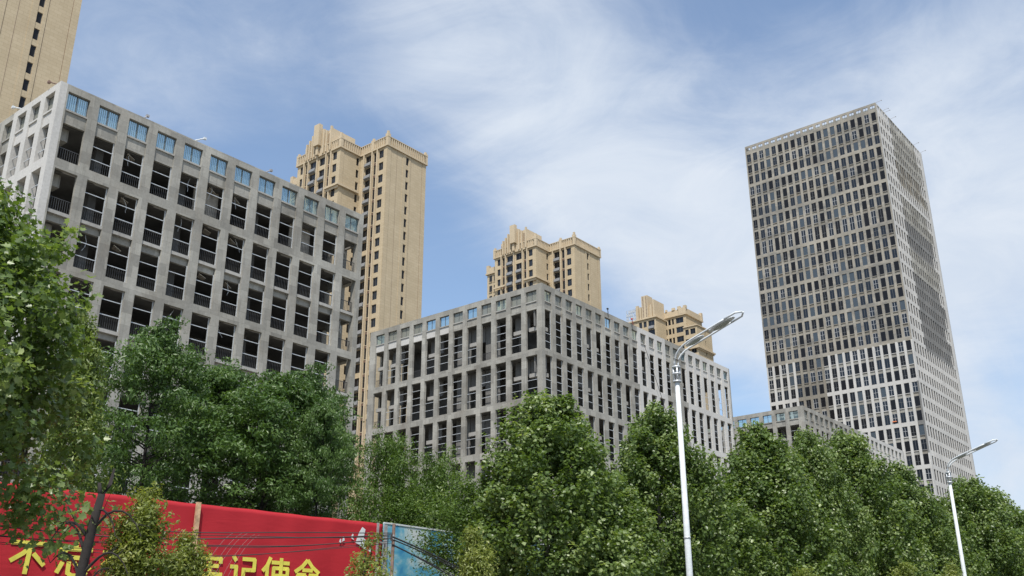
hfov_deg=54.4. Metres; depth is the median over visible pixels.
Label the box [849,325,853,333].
window
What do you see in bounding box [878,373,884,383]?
window
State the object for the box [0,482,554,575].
hoarding
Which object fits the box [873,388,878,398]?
window
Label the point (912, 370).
window
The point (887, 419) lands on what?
window
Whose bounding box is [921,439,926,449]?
window
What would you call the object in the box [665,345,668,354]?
window
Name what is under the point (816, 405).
window
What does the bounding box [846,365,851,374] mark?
window
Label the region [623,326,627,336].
window
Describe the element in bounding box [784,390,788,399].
window
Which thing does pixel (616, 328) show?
window
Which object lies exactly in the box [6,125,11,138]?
window
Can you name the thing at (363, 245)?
window
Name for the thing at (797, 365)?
window
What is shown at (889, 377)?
window
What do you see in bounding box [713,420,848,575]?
plane tree
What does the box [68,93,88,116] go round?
window
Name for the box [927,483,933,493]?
window
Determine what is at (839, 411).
window
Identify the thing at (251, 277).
unfinished building
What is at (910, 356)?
window
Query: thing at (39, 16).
window
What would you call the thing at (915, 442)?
window
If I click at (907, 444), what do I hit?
window
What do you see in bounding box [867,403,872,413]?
window
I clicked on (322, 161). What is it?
window
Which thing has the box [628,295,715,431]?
stepped tower
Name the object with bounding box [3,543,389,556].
cable
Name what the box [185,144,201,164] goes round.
window
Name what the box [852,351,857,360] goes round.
window
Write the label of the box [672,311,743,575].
street lamp
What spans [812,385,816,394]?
window
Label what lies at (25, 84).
window
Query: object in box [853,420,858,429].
window
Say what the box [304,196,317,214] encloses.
window
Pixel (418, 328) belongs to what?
window
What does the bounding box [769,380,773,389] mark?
window
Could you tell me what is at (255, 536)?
cable
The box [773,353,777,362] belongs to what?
window
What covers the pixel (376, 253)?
window
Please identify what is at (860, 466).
plane tree
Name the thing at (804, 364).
window
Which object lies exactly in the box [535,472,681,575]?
plane tree
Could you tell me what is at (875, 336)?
window
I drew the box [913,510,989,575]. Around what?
plane tree
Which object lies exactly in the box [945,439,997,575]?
street lamp
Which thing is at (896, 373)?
window
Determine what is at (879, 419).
window
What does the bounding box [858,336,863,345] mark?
window
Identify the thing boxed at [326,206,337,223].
window
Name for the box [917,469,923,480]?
window
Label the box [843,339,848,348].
window
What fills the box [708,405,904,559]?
unfinished building
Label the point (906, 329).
window
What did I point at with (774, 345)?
window
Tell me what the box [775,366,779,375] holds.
window
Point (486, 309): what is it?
window
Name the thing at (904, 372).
window
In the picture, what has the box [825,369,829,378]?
window
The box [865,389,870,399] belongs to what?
window
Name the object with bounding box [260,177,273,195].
window
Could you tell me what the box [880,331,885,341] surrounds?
window
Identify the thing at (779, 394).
window
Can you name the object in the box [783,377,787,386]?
window
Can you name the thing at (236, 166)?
window
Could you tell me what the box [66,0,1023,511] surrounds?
sky
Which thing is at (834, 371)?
window
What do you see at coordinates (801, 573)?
camphor shrub
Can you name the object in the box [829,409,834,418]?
window
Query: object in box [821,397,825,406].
window
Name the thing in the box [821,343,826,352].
window
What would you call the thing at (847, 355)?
window
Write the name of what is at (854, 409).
window
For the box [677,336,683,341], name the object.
window
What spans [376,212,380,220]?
window
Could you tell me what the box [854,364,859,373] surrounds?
window
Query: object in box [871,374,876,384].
window
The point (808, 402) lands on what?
window
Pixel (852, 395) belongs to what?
window
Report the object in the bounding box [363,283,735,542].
unfinished building
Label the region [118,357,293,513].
keaki tree
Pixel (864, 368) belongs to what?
window
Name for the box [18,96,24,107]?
window
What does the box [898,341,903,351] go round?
window
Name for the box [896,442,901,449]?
window
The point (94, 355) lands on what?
young tree
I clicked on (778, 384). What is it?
window
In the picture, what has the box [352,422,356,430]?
window
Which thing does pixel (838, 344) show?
window
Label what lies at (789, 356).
window
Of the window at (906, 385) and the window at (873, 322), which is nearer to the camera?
the window at (906, 385)
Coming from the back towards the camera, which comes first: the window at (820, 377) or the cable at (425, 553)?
the window at (820, 377)
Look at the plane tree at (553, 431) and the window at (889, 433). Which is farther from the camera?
the window at (889, 433)
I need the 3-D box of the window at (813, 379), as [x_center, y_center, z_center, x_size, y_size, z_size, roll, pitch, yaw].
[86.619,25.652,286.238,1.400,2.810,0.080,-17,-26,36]
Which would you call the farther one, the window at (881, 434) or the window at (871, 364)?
the window at (871, 364)
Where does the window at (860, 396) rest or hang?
in the unfinished tower at (857, 331)
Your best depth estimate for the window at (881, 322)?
277.87 m
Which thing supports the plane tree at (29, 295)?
on the ground
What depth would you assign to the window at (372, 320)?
205.84 m
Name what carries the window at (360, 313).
in the residential tower at (379, 184)
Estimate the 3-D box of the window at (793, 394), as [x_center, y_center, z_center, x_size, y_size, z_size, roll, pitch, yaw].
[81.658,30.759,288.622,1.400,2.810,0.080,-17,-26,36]
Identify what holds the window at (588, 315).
in the unfinished building at (464, 382)
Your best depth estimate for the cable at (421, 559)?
26.97 m
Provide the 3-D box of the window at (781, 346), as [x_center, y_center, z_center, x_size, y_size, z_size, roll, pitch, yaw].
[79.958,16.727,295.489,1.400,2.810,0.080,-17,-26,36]
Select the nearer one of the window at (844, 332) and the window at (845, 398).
the window at (845, 398)
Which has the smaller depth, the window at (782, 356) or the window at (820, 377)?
the window at (820, 377)
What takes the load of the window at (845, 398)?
in the unfinished tower at (857, 331)
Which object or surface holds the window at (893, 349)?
in the unfinished tower at (857, 331)
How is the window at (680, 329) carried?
in the stepped tower at (679, 326)
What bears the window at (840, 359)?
in the unfinished tower at (857, 331)
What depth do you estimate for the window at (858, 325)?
281.63 m
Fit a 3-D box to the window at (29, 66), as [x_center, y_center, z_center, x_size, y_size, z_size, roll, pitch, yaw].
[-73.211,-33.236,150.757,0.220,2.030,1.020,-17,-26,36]
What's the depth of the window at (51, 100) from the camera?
75.21 m
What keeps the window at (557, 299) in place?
in the unfinished building at (464, 382)
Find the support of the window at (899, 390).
in the unfinished tower at (857, 331)
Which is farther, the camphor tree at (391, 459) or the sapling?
the camphor tree at (391, 459)
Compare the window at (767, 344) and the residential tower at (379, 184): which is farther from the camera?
the window at (767, 344)
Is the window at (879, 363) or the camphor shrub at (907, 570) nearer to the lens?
the camphor shrub at (907, 570)
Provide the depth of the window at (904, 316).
274.03 m
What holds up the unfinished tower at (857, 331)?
on the ground
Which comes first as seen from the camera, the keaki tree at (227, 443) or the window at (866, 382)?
the keaki tree at (227, 443)
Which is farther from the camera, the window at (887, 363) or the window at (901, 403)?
the window at (887, 363)
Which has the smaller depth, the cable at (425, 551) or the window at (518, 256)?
the cable at (425, 551)
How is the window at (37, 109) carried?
in the unfinished building at (251, 277)
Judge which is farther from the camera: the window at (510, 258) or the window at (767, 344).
the window at (767, 344)
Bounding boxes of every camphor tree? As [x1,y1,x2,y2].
[329,422,434,563]
[361,477,454,554]
[383,444,477,528]
[405,471,553,575]
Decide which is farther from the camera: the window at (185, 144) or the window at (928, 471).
the window at (928, 471)
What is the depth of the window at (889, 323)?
276.58 m
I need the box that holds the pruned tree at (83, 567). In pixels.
[45,468,148,575]
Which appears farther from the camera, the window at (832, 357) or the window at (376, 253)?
the window at (832, 357)
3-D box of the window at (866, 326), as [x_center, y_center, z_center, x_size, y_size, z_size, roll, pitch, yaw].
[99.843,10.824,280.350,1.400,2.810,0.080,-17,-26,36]
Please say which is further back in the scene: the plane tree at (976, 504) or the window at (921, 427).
the window at (921, 427)
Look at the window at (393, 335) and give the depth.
138.67 m
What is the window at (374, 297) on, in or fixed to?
in the residential tower at (379, 184)
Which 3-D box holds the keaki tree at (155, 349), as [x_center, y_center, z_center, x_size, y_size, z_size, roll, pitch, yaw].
[-14.340,8.426,38.738,6.801,15.460,7.592,-12,-24,25]
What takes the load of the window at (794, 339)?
in the unfinished tower at (857, 331)
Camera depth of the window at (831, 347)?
285.30 m
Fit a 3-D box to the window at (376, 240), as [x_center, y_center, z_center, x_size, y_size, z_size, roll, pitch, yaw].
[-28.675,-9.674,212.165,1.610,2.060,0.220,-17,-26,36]
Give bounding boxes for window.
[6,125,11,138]
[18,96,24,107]
[19,115,25,129]
[22,79,28,90]
[26,62,31,73]
[29,45,35,56]
[32,29,38,39]
[33,106,39,119]
[36,12,41,23]
[39,0,44,7]
[48,96,53,109]
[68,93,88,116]
[100,107,118,129]
[129,120,147,141]
[158,132,174,153]
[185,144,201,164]
[211,155,226,175]
[236,166,250,186]
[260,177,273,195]
[282,187,295,205]
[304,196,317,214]
[320,158,324,165]
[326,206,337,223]
[346,215,357,231]
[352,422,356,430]
[354,378,358,386]
[354,393,357,400]
[355,364,359,373]
[356,350,360,357]
[357,322,361,330]
[358,309,362,316]
[359,295,363,302]
[361,256,365,263]
[362,243,366,251]
[371,318,375,327]
[372,291,376,299]
[372,305,375,313]
[373,277,377,286]
[374,251,378,259]
[374,264,377,272]
[375,238,378,246]
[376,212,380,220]
[376,225,379,233]
[389,331,396,341]
[402,327,409,337]
[414,324,421,333]
[454,312,462,322]
[482,304,490,314]
[507,256,512,261]
[507,266,512,272]
[507,276,512,282]
[507,286,512,292]
[511,295,520,306]
[516,253,521,259]
[516,263,521,269]
[527,291,535,302]
[555,295,560,306]
[566,300,570,310]
[586,309,590,319]
[595,314,599,323]
[614,322,618,332]
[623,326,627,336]
[640,334,644,343]
[649,338,652,347]
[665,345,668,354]
[676,317,682,323]
[677,326,683,332]
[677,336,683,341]
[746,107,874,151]
[765,342,769,351]
[767,355,771,363]
[768,367,772,376]
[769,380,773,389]
[770,393,774,402]
[772,341,776,349]
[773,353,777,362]
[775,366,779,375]
[776,379,780,387]
[777,392,781,400]
[779,339,783,348]
[780,352,784,361]
[781,365,785,373]
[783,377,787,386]
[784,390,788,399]
[785,338,790,347]
[787,351,791,359]
[788,363,792,372]
[789,376,794,385]
[791,389,795,398]
[792,337,796,345]
[794,349,798,358]
[795,362,799,371]
[796,375,801,384]
[798,388,802,397]
[799,335,803,344]
[800,348,805,357]
[802,361,806,369]
[803,373,808,383]
[805,387,809,396]
[806,334,810,342]
[806,400,811,408]
[807,346,812,355]
[809,359,813,368]
[810,372,815,381]
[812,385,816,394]
[813,332,817,341]
[813,398,818,408]
[814,345,819,354]
[816,358,820,367]
[817,371,822,380]
[819,384,824,393]
[820,331,824,340]
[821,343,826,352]
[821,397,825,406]
[823,356,828,365]
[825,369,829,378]
[826,383,831,392]
[827,329,832,338]
[828,396,833,405]
[829,342,833,351]
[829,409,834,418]
[830,355,835,364]
[832,368,836,377]
[833,381,838,390]
[834,327,839,337]
[835,395,840,404]
[836,341,841,349]
[837,354,842,363]
[837,408,842,418]
[839,367,844,376]
[841,326,846,335]
[841,380,846,389]
[842,393,847,403]
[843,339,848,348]
[844,407,849,416]
[845,352,849,361]
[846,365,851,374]
[848,379,853,388]
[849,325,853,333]
[850,337,855,347]
[850,392,855,402]
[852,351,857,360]
[852,406,857,415]
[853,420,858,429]
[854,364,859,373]
[856,323,861,332]
[856,377,861,387]
[857,391,862,400]
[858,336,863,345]
[859,405,864,414]
[860,349,865,358]
[861,362,866,372]
[861,418,866,428]
[863,321,868,330]
[863,376,868,385]
[865,334,870,344]
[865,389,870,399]
[867,348,872,357]
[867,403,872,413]
[869,361,874,370]
[869,417,874,427]
[871,320,876,329]
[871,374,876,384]
[871,431,875,438]
[873,333,878,342]
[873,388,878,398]
[875,346,880,355]
[875,402,880,412]
[876,360,882,369]
[876,416,882,426]
[878,318,883,327]
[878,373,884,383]
[878,430,884,440]
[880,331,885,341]
[880,387,886,396]
[882,345,887,354]
[882,401,888,410]
[884,358,889,368]
[884,415,890,424]
[886,316,891,326]
[886,372,891,381]
[886,429,892,439]
[888,330,893,339]
[888,386,893,395]
[890,343,895,353]
[890,399,895,409]
[892,357,897,366]
[892,414,898,423]
[894,315,899,324]
[894,370,899,380]
[894,428,900,438]
[896,328,901,338]
[896,384,901,394]
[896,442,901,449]
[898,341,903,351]
[898,398,903,408]
[900,355,905,365]
[900,412,905,422]
[901,313,907,322]
[902,369,907,379]
[902,427,908,436]
[903,327,909,336]
[904,383,909,393]
[904,441,910,451]
[906,340,911,350]
[906,397,912,407]
[906,455,912,465]
[908,354,913,363]
[908,411,914,421]
[910,367,915,377]
[910,425,916,435]
[912,381,917,391]
[912,440,918,450]
[914,396,920,405]
[915,454,920,465]
[916,410,922,420]
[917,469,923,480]
[918,424,924,434]
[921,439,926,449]
[923,453,929,464]
[925,468,931,478]
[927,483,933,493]
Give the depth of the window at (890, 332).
275.17 m
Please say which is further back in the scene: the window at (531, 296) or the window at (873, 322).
the window at (873, 322)
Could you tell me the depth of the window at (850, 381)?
278.55 m
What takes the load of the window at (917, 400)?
in the unfinished tower at (857, 331)
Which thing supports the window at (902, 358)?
in the unfinished tower at (857, 331)
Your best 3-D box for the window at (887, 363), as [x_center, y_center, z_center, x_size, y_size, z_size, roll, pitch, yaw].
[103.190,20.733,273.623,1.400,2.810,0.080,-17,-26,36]
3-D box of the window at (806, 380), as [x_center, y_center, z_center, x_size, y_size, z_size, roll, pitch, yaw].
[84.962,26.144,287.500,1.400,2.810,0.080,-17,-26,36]
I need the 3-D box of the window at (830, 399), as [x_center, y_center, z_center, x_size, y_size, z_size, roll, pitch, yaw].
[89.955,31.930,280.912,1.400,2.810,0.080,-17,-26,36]
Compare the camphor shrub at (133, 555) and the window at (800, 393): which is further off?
the window at (800, 393)
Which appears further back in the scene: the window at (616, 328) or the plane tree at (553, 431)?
the window at (616, 328)
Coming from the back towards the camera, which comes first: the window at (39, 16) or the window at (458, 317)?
the window at (39, 16)
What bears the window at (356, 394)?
in the residential tower at (379, 184)
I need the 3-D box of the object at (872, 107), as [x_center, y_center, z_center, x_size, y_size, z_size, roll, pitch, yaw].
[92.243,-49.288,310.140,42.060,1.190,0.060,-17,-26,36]
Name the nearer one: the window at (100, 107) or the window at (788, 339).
the window at (100, 107)
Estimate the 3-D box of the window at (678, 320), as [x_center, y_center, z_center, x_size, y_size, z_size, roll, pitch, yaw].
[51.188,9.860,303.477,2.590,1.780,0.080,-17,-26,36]
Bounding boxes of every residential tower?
[0,0,81,122]
[285,123,427,531]
[485,224,601,314]
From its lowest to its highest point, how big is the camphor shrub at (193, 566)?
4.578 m
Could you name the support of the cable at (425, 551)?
attached to the steel pole
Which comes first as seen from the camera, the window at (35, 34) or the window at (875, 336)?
the window at (35, 34)
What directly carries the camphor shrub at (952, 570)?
on the ground
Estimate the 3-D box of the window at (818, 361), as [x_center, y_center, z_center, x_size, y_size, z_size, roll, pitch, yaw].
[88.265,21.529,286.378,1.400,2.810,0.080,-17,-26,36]
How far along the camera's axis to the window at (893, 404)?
269.45 m
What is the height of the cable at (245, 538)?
0.482 m
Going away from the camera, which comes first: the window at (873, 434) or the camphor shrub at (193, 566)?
the camphor shrub at (193, 566)
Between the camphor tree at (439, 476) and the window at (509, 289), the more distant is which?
the window at (509, 289)
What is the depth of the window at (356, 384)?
203.89 m
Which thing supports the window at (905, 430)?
in the unfinished tower at (857, 331)
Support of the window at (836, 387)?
in the unfinished tower at (857, 331)
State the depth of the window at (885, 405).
270.71 m
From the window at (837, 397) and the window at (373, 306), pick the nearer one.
the window at (373, 306)
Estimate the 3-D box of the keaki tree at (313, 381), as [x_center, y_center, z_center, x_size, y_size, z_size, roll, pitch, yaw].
[-9.069,10.206,42.233,6.304,14.629,7.037,-9,-23,25]
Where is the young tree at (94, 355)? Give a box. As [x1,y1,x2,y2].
[11,312,126,493]
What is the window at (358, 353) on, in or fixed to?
in the residential tower at (379, 184)
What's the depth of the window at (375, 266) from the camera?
210.13 m
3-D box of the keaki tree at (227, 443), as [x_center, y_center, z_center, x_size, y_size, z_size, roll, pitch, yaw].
[-9.784,9.939,40.148,7.156,13.635,8.522,-5,-22,13]
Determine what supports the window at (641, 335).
in the unfinished building at (464, 382)
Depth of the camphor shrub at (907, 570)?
36.08 m
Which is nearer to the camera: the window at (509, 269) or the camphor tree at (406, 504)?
the camphor tree at (406, 504)
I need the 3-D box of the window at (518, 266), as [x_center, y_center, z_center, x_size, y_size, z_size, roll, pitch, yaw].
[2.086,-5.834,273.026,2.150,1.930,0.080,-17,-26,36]
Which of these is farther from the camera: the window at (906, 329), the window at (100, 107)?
the window at (906, 329)
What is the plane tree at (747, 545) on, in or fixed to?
on the ground
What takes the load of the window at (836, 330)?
in the unfinished tower at (857, 331)
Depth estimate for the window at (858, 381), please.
277.26 m
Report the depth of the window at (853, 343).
281.49 m
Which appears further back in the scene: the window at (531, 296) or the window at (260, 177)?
the window at (531, 296)
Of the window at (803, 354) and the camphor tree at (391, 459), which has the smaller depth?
the camphor tree at (391, 459)
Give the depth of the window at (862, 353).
278.82 m
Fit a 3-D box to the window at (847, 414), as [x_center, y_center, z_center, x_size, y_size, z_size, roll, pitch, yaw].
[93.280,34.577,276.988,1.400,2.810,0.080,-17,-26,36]
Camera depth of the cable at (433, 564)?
27.14 m
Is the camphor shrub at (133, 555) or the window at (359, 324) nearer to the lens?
the camphor shrub at (133, 555)
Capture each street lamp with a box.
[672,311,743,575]
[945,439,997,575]
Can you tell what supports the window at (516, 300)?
in the unfinished building at (464, 382)
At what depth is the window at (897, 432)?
266.64 m
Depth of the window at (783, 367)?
292.70 m
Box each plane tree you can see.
[0,177,118,568]
[462,388,653,575]
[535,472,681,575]
[603,399,742,575]
[666,482,796,575]
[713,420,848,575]
[775,425,879,575]
[820,427,943,575]
[870,460,970,575]
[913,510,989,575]
[927,474,1023,575]
[970,485,1023,566]
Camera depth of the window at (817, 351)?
287.74 m
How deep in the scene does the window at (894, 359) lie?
272.36 m
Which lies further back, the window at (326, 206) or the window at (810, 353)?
the window at (810, 353)
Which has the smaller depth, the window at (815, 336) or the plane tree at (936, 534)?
the plane tree at (936, 534)
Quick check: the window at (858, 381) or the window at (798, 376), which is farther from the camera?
the window at (798, 376)
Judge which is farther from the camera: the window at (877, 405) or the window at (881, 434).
the window at (877, 405)
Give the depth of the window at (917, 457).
261.29 m
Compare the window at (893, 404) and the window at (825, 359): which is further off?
the window at (825, 359)
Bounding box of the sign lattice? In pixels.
[626,309,635,321]
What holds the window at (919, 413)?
in the unfinished tower at (857, 331)
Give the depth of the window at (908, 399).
266.90 m
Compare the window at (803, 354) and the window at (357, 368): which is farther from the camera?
the window at (803, 354)
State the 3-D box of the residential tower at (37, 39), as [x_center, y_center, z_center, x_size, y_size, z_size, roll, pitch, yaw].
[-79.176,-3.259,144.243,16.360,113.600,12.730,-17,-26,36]
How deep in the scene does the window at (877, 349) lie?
276.32 m
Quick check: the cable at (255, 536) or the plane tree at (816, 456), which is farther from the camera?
the plane tree at (816, 456)
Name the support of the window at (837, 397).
in the unfinished tower at (857, 331)
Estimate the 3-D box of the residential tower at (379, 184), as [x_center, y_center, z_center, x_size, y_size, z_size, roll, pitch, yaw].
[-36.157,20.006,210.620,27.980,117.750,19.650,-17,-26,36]
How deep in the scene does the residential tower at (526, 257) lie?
272.54 m
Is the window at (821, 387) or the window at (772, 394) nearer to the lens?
the window at (821, 387)
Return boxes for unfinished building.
[0,81,363,518]
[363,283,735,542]
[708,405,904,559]
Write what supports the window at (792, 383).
in the unfinished tower at (857, 331)
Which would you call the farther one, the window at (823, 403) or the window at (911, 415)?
the window at (823, 403)
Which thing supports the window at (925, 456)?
in the unfinished tower at (857, 331)
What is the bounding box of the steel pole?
[390,524,395,575]
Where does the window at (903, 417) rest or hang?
in the unfinished tower at (857, 331)
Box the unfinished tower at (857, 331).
[745,103,976,502]
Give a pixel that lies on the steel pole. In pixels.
(392, 549)
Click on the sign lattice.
(631, 314)
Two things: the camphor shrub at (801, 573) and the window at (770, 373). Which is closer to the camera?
the camphor shrub at (801, 573)
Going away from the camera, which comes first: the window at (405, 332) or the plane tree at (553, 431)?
the plane tree at (553, 431)
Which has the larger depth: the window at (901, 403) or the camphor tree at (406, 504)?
the window at (901, 403)
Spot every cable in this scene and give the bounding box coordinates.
[0,535,391,546]
[0,536,387,547]
[0,540,391,555]
[2,526,392,539]
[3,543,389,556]
[6,519,392,533]
[9,527,390,537]
[392,536,458,568]
[392,539,459,571]
[392,544,450,575]
[392,545,454,575]
[640,334,664,407]
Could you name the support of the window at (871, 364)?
in the unfinished tower at (857, 331)
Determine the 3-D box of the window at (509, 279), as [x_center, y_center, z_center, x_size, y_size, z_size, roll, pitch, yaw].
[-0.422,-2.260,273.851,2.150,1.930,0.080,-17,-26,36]
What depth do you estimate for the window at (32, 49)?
151.98 m
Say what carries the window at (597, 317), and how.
in the unfinished building at (464, 382)
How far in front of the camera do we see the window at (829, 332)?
286.69 m
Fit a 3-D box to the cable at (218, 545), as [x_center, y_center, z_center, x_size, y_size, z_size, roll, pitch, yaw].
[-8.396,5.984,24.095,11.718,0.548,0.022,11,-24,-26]
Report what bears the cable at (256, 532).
attached to the steel pole
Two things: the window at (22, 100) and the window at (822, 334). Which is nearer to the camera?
the window at (22, 100)
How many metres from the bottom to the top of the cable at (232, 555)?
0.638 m
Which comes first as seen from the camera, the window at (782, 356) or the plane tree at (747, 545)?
the plane tree at (747, 545)
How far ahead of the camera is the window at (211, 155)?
84.44 m
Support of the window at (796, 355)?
in the unfinished tower at (857, 331)
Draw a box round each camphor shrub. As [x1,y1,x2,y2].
[86,481,187,575]
[154,527,218,575]
[453,523,498,575]
[791,564,816,575]
[886,559,922,575]
[942,560,962,575]
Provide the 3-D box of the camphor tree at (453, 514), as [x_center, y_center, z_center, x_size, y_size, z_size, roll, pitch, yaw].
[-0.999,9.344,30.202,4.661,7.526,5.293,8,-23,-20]
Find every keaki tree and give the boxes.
[71,315,233,502]
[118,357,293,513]
[163,369,366,517]
[228,361,368,516]
[269,391,365,520]
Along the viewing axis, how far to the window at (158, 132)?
80.79 m
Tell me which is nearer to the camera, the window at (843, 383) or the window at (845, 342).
the window at (843, 383)
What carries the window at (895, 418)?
in the unfinished tower at (857, 331)
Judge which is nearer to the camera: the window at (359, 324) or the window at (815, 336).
the window at (359, 324)
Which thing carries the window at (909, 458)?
in the unfinished tower at (857, 331)
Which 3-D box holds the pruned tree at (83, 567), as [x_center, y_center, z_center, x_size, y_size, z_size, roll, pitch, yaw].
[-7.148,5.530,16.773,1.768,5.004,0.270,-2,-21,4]
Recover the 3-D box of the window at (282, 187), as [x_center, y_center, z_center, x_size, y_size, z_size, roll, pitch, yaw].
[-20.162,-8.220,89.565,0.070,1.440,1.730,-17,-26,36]
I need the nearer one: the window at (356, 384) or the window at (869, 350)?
the window at (356, 384)
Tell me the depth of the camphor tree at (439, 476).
37.99 m
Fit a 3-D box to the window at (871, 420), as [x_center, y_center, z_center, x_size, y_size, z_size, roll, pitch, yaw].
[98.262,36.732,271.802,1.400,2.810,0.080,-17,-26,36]
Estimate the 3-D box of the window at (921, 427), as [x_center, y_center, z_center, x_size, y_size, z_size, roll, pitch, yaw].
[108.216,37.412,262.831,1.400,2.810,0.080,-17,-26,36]
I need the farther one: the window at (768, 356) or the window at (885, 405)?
the window at (768, 356)
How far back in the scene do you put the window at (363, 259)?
213.78 m
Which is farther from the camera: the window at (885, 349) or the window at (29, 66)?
the window at (885, 349)
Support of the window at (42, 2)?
in the residential tower at (37, 39)
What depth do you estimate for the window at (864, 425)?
273.10 m
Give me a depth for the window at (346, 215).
95.18 m
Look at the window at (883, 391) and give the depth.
272.10 m
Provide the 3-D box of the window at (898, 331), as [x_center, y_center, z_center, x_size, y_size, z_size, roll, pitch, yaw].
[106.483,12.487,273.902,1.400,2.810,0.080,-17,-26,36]
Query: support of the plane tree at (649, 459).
on the ground
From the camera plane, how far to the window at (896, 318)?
275.30 m
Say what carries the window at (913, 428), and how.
in the unfinished tower at (857, 331)
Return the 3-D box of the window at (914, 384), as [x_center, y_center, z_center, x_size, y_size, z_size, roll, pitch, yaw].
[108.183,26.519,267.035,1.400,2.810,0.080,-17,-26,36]
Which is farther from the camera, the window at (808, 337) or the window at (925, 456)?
the window at (808, 337)
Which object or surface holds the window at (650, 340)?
in the unfinished building at (464, 382)
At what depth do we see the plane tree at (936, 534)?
48.76 m
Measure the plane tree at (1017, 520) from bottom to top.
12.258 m
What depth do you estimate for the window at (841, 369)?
281.22 m
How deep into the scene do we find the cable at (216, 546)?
24.88 m
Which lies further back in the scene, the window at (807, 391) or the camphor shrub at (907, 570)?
the window at (807, 391)
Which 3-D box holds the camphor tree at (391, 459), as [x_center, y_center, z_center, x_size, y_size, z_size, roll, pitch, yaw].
[-5.098,10.451,37.566,5.224,10.784,4.736,12,-25,-26]
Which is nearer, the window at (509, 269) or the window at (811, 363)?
the window at (509, 269)
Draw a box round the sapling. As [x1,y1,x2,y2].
[344,531,395,575]
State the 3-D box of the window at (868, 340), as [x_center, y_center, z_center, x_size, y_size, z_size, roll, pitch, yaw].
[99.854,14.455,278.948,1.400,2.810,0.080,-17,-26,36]
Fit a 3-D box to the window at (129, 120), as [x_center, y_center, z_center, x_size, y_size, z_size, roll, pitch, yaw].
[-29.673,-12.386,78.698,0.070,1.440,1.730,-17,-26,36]
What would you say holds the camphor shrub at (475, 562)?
on the ground
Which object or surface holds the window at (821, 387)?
in the unfinished tower at (857, 331)
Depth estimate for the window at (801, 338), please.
291.70 m
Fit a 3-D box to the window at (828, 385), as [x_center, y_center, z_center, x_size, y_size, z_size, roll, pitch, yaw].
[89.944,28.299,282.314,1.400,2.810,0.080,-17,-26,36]
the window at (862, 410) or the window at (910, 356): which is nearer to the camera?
the window at (910, 356)
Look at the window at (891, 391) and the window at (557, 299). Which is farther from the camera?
the window at (891, 391)
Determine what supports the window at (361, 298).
in the residential tower at (379, 184)
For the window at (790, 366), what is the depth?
291.42 m
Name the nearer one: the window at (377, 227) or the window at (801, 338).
the window at (377, 227)
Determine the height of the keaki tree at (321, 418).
12.370 m
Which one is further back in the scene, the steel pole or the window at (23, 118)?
the window at (23, 118)

